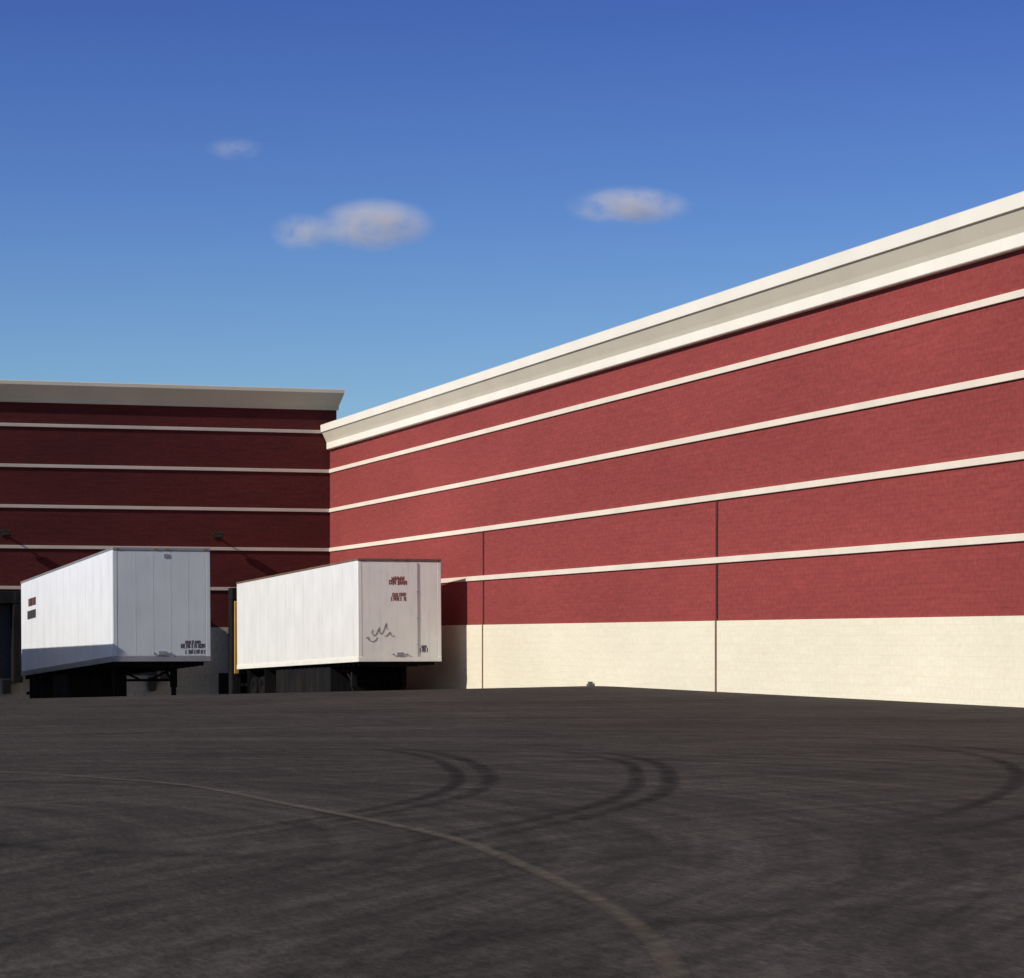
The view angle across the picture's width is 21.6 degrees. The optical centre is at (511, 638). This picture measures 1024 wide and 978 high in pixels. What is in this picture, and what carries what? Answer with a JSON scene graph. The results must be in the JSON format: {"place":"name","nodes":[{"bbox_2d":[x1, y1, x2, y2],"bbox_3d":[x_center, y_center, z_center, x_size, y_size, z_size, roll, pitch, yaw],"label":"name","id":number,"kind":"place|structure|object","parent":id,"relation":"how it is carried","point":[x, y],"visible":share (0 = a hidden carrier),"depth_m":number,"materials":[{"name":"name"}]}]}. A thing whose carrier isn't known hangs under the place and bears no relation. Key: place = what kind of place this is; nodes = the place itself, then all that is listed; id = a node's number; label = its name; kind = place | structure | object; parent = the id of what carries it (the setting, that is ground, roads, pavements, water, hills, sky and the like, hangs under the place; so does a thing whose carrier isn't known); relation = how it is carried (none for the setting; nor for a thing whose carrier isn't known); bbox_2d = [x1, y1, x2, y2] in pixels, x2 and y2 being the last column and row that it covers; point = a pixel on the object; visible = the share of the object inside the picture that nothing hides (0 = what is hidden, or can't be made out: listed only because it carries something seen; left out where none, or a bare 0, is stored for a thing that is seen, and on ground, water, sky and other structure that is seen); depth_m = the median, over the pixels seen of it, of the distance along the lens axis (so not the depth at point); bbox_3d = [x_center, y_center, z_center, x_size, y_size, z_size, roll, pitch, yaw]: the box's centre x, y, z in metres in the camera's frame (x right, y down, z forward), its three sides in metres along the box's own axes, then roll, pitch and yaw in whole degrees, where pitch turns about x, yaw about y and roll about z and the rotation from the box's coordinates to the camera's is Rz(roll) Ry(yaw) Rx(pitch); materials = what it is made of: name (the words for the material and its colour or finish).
{"place":"outdoors","nodes":[
{"label":"outdoors","id":0,"kind":"place"},
{"bbox_2d":[0,686,1023,977],"bbox_3d":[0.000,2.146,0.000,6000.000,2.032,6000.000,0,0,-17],"label":"ground","id":1,"kind":"structure","parent":0,"point":[494,832],"depth_m":20.58,"materials":[{"name":"grey asphalt"}]},
{"bbox_2d":[21,547,210,697],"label":"semi trailer","id":2,"kind":"object","parent":1,"relation":"on","point":[104,623],"visible":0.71,"depth_m":72.12,"materials":[{"name":"metal"}]},
{"bbox_2d":[0,380,344,698],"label":"dock building","id":3,"kind":"structure","parent":1,"relation":"on","point":[87,469],"depth_m":98.13,"materials":[{"name":"brick"}]},
{"bbox_2d":[0,529,10,535],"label":"wall lamp","id":4,"kind":"object","parent":3,"relation":"attached to","point":[3,532],"visible":1,"depth_m":95.92,"materials":[{"name":"brown metal"}]},
{"bbox_2d":[0,604,10,677],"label":"dock door","id":5,"kind":"structure","parent":3,"relation":"in","point":[5,609],"depth_m":96.36,"materials":[{"name":"metal"}]},
{"bbox_2d":[132,671,155,674],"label":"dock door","id":6,"kind":"structure","parent":3,"relation":"in","point":[148,673],"depth_m":97.88,"materials":[{"name":"metal"}]},
{"bbox_2d":[212,532,223,538],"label":"wall lamp","id":7,"kind":"object","parent":3,"relation":"attached to","point":[215,535],"visible":1,"depth_m":98.20,"materials":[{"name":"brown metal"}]},
{"bbox_2d":[236,558,441,693],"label":"semi trailer","id":8,"kind":"object","parent":1,"relation":"on","point":[365,624],"visible":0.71,"depth_m":84.34,"materials":[{"name":"metal"}]},
{"bbox_2d":[320,191,1023,706],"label":"warehouse building","id":9,"kind":"structure","parent":1,"relation":"on","point":[806,479],"depth_m":60.72,"materials":[{"name":"brick"}]},
{"bbox_2d":[0,0,1023,418],"label":"sky","id":10,"kind":"structure","parent":0,"point":[380,202],"materials":[{"name":"blue"}]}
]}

